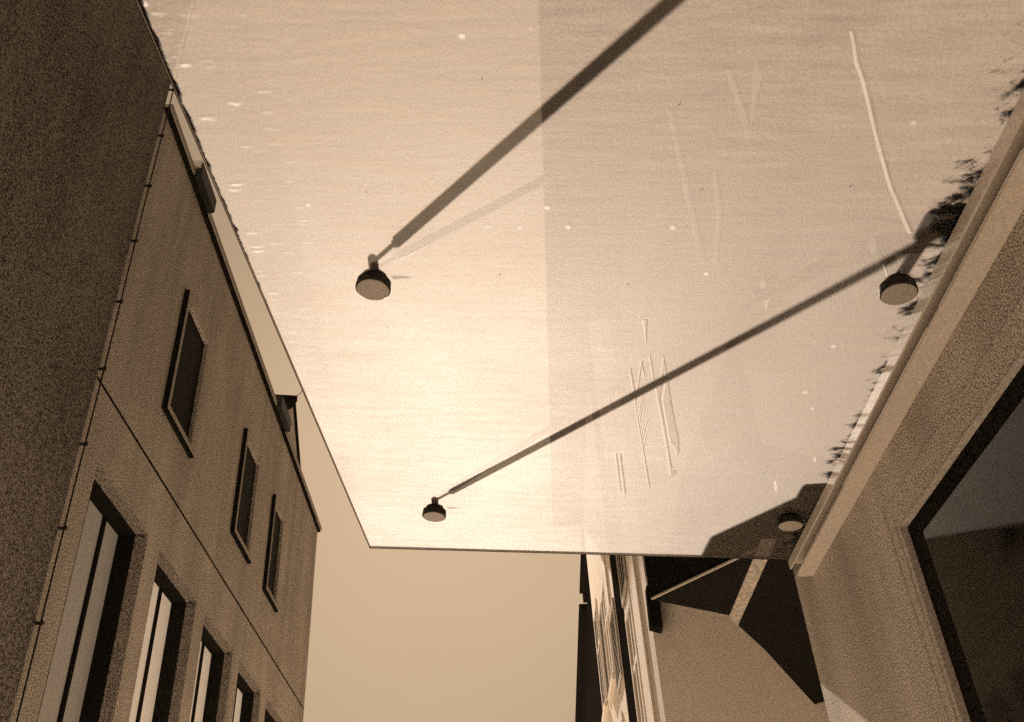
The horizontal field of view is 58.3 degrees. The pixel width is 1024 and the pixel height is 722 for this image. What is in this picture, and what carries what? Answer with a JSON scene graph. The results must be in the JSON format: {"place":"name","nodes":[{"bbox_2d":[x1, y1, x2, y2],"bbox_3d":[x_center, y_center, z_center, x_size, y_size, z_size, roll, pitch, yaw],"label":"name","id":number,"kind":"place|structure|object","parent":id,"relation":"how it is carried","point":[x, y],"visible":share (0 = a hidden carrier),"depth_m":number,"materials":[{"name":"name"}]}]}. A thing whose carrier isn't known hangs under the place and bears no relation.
{"place":"outdoors","nodes":[
{"label":"outdoors","id":0,"kind":"place"},
{"bbox_2d":[0,0,170,721],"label":"tall plaster building","id":1,"kind":"structure","parent":0,"point":[84,87],"depth_m":4.45,"materials":[{"name":"brown paint"}]},
{"bbox_2d":[16,88,173,721],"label":"lightning conductor","id":2,"kind":"object","parent":1,"relation":"attached to","point":[41,622],"visible":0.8,"depth_m":4.67,"materials":[{"name":"metal"}]},
{"bbox_2d":[10,104,321,721],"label":"plaster house","id":3,"kind":"structure","parent":0,"point":[181,587],"depth_m":6.31,"materials":[{"name":"brown paint"}]},
{"bbox_2d":[37,479,135,721],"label":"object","id":4,"kind":"structure","parent":3,"relation":"in","point":[74,690],"depth_m":5.04,"materials":[{"name":"black glass"}]},
{"bbox_2d":[129,563,186,721],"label":"window","id":5,"kind":"structure","parent":3,"relation":"in","point":[152,696],"depth_m":6.09,"materials":[{"name":"black paint"}]},
{"bbox_2d":[161,289,203,457],"bbox_3d":[-2.307,0.090,6.483,0.096,0.995,0.660,-2,-35,-3],"label":"window","id":6,"kind":"structure","parent":3,"relation":"in","point":[185,364],"depth_m":6.45,"materials":[{"name":"black glass"}]},
{"bbox_2d":[189,625,224,721],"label":"window","id":7,"kind":"structure","parent":3,"relation":"in","point":[205,700],"depth_m":7.12,"materials":[{"name":"black paint"}]},
{"bbox_2d":[232,672,253,721],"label":"window","id":8,"kind":"structure","parent":3,"relation":"in","point":[244,696],"depth_m":8.15,"materials":[{"name":"black paint"}]},
{"bbox_2d":[230,428,255,563],"bbox_3d":[-2.342,1.181,8.033,0.096,0.985,0.660,-2,-35,-3],"label":"window","id":9,"kind":"structure","parent":3,"relation":"in","point":[247,466],"depth_m":7.99,"materials":[{"name":"black glass"}]},
{"bbox_2d":[264,708,274,721],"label":"shop window","id":10,"kind":"structure","parent":3,"relation":"in","point":[268,718],"depth_m":8.96,"materials":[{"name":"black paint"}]},
{"bbox_2d":[262,494,280,611],"bbox_3d":[-2.365,1.898,9.068,0.096,0.980,0.610,-2,-35,-3],"label":"window","id":11,"kind":"structure","parent":3,"relation":"in","point":[275,522],"depth_m":9.00,"materials":[{"name":"black glass"}]},
{"bbox_2d":[275,391,301,466],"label":"gabled house","id":12,"kind":"structure","parent":0,"point":[290,401],"depth_m":14.35,"materials":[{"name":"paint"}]},
{"bbox_2d":[166,84,586,721],"label":"sky","id":13,"kind":"structure","parent":0,"point":[397,635],"materials":[{"name":"beige"}]},
{"bbox_2d":[575,604,596,721],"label":"dark house","id":14,"kind":"structure","parent":0,"point":[585,710],"depth_m":21.53,"materials":[{"name":"black paint"}]},
{"bbox_2d":[579,554,602,721],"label":"dark house","id":15,"kind":"structure","parent":0,"point":[584,589],"depth_m":18.05,"materials":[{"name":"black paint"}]},
{"bbox_2d":[586,555,628,721],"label":"weathered house","id":16,"kind":"structure","parent":0,"point":[612,681],"depth_m":12.13,"materials":[{"name":"white paint"}]},
{"bbox_2d":[593,598,607,721],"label":"window","id":17,"kind":"structure","parent":16,"relation":"in","point":[595,618],"depth_m":13.93,"materials":[{"name":"beige glass"}]},
{"bbox_2d":[600,575,615,702],"bbox_3d":[1.243,3.649,12.107,0.049,1.370,1.100,-4,-35,1],"label":"window","id":18,"kind":"structure","parent":16,"relation":"in","point":[606,627],"depth_m":12.08,"materials":[{"name":"beige glass"}]},
{"bbox_2d":[619,711,623,721],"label":"window","id":19,"kind":"structure","parent":16,"relation":"in","point":[621,714],"depth_m":10.67,"materials":[{"name":"beige glass"}]},
{"bbox_2d":[616,555,829,721],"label":"shuttered house","id":20,"kind":"structure","parent":0,"point":[688,664],"depth_m":6.87,"materials":[{"name":"white paint"}]},
{"bbox_2d":[625,591,646,721],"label":"window","id":21,"kind":"structure","parent":20,"relation":"in","point":[629,618],"depth_m":8.79,"materials":[{"name":"beige glass"}]},
{"bbox_2d":[645,585,662,633],"bbox_3d":[1.125,1.982,7.290,0.105,0.350,0.200,-4,-35,1],"label":"wall lantern","id":22,"kind":"object","parent":20,"relation":"attached to","point":[654,616],"depth_m":7.19,"materials":[{"name":"black paint"}]},
{"bbox_2d":[644,463,824,703],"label":"porch roof","id":23,"kind":"structure","parent":20,"relation":"attached to","point":[758,601],"depth_m":4.41,"materials":[{"name":"metal"}]},
{"bbox_2d":[706,210,1023,721],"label":"entrance building","id":24,"kind":"structure","parent":0,"point":[911,592],"depth_m":2.25,"materials":[{"name":"paint"}]},
{"bbox_2d":[135,0,1023,576],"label":"glass canopy","id":25,"kind":"object","parent":24,"relation":"attached to","point":[619,276],"visible":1,"depth_m":2.02,"materials":[{"name":"glass"}]},
{"bbox_2d":[907,364,1023,721],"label":"window","id":26,"kind":"structure","parent":24,"relation":"in","point":[967,537],"depth_m":2.08,"materials":[{"name":"black paint"}]},
{"label":"ground","id":27,"kind":"structure","parent":0,"visible":0},
{"bbox_2d":[609,555,637,721],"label":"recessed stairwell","id":28,"kind":"object","parent":27,"relation":"on","point":[620,613],"visible":0.04,"depth_m":9.97,"materials":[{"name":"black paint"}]}
]}

